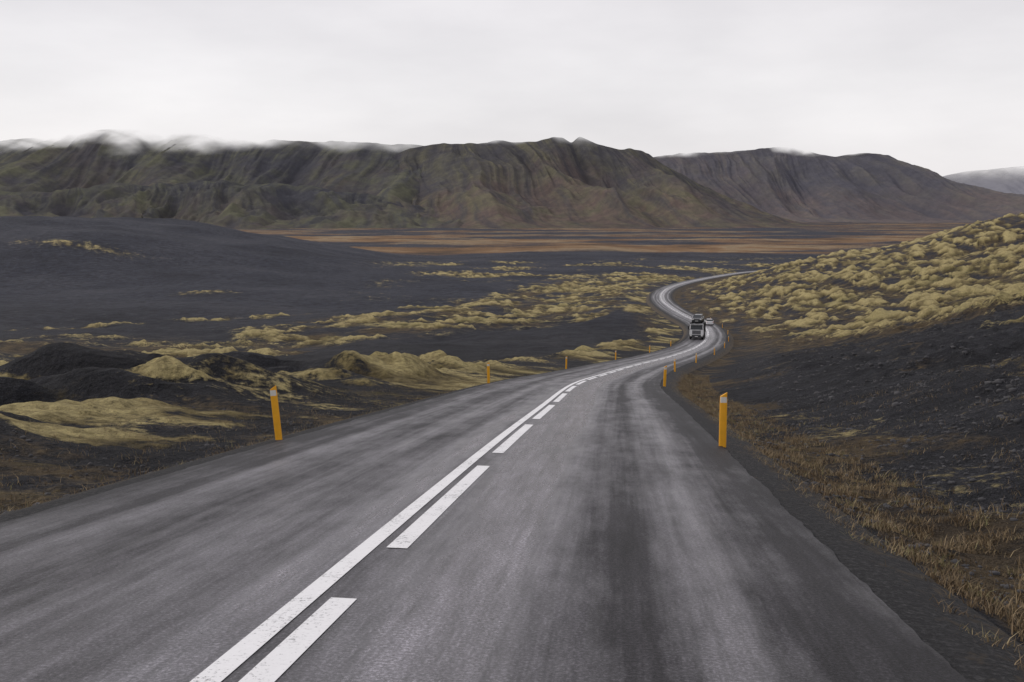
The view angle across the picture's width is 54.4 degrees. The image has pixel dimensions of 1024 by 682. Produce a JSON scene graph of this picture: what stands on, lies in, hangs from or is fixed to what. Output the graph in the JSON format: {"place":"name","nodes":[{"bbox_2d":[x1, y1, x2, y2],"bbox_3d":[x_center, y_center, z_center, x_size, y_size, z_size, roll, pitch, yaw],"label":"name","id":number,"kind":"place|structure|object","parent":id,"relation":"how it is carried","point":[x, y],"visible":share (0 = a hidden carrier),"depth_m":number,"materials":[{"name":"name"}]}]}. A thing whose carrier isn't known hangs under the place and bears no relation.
{"place":"outdoors","nodes":[
{"label":"outdoors","id":0,"kind":"place"},
{"bbox_2d":[0,180,453,228],"bbox_3d":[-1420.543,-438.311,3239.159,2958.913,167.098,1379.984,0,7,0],"label":"foothill","id":1,"kind":"structure","parent":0,"point":[229,204],"depth_m":3046.35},
{"bbox_2d":[0,134,463,227],"bbox_3d":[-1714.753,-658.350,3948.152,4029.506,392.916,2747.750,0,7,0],"label":"mountain","id":2,"kind":"structure","parent":0,"point":[374,169],"depth_m":3817.43,"materials":[{"name":"grey stone"}]},
{"bbox_2d":[0,270,968,681],"bbox_3d":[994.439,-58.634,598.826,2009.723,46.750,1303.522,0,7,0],"label":"road","id":3,"kind":"structure","parent":0,"point":[632,524],"depth_m":7.30,"materials":[{"name":"grey asphalt"}]},
{"bbox_2d":[190,278,708,681],"bbox_3d":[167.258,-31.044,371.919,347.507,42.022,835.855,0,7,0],"label":"lane marking","id":4,"kind":"structure","parent":3,"relation":"on","point":[278,661],"depth_m":6.22,"materials":[{"name":"paint"}]},
{"bbox_2d":[689,330,703,334],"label":"cab","id":5,"kind":"object","parent":3,"relation":"on","point":[702,332],"visible":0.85,"depth_m":178.06,"materials":[{"name":"white paint"}]},
{"bbox_2d":[692,330,700,333],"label":"grille","id":6,"kind":"object","parent":5,"relation":"attached to","point":[695,332],"visible":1,"depth_m":178.02,"materials":[{"name":"black plastic"}]},
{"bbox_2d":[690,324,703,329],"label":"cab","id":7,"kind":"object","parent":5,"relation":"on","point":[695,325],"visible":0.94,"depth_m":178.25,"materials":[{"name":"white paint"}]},
{"bbox_2d":[690,326,702,329],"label":"windscreen","id":8,"kind":"object","parent":7,"relation":"attached to","point":[697,327],"visible":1,"depth_m":178.00,"materials":[{"name":"black glass"}]},
{"bbox_2d":[704,319,713,324],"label":"car","id":9,"kind":"object","parent":3,"relation":"on","point":[709,321],"visible":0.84,"depth_m":235.57,"materials":[{"name":"white paint"}]},
{"bbox_2d":[0,213,1023,645],"bbox_3d":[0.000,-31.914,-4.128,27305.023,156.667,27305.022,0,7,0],"label":"ground","id":10,"kind":"structure","parent":0,"point":[106,321],"depth_m":202.85,"materials":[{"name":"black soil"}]},
{"bbox_2d":[0,362,1023,672],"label":"dry grass","id":11,"kind":"structure","parent":10,"relation":"on","point":[948,586],"depth_m":12.78,"materials":[{"name":"brown plant"}]},
{"bbox_2d":[0,272,1023,681],"bbox_3d":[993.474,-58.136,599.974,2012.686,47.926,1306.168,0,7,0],"label":"gravel shoulder","id":12,"kind":"object","parent":10,"relation":"on","point":[900,586],"visible":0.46,"depth_m":8.20},
{"bbox_2d":[270,385,281,439],"bbox_3d":[-3.885,1.373,16.460,0.119,1.293,0.044,-4,6,7],"label":"roadside marker post","id":13,"kind":"object","parent":12,"relation":"on","point":[275,413],"visible":0.84,"depth_m":16.42,"materials":[{"name":"orange plastic"}]},
{"bbox_2d":[487,362,489,382],"bbox_3d":[-1.006,1.541,42.646,0.118,1.293,0.044,0,7,8],"label":"roadside marker post","id":14,"kind":"object","parent":12,"relation":"on","point":[488,372],"visible":0.88,"depth_m":42.60,"materials":[{"name":"orange plastic"}]},
{"bbox_2d":[663,366,666,386],"bbox_3d":[6.540,1.684,42.616,0.118,1.293,0.044,3,9,8],"label":"roadside marker post","id":15,"kind":"object","parent":12,"relation":"on","point":[665,373],"visible":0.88,"depth_m":42.57,"materials":[{"name":"orange plastic"}]},
{"bbox_2d":[719,392,726,446],"bbox_3d":[3.429,1.474,16.193,0.118,1.293,0.045,1,6,6],"label":"roadside marker post","id":16,"kind":"object","parent":12,"relation":"on","point":[723,420],"visible":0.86,"depth_m":16.16,"materials":[{"name":"orange plastic"}]},
{"bbox_2d":[0,0,1023,176],"label":"sky","id":17,"kind":"structure","parent":0,"point":[937,86],"materials":[{"name":"white"}]},
{"bbox_2d":[394,137,809,228],"bbox_3d":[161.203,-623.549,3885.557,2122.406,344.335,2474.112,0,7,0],"label":"mountain","id":18,"kind":"structure","parent":0,"point":[552,182],"depth_m":3429.15,"materials":[{"name":"stone"}]},
{"bbox_2d":[653,148,1023,222],"bbox_3d":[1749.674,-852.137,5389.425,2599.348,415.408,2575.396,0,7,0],"label":"mountain","id":19,"kind":"structure","parent":0,"point":[815,187],"depth_m":5117.97,"materials":[{"name":"grey stone"}]},
{"bbox_2d":[942,173,1023,194],"bbox_3d":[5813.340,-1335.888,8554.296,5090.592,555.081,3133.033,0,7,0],"label":"mountain","id":20,"kind":"structure","parent":0,"point":[1008,183],"depth_m":8636.46,"materials":[{"name":"grey stone"}]},
{"label":"deck slat","id":21,"kind":"object","parent":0,"visible":0},
{"bbox_2d":[692,315,702,322],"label":"car","id":22,"kind":"object","parent":21,"relation":"on","point":[697,318],"visible":1,"depth_m":178.31,"materials":[{"name":"black paint"}]}
]}

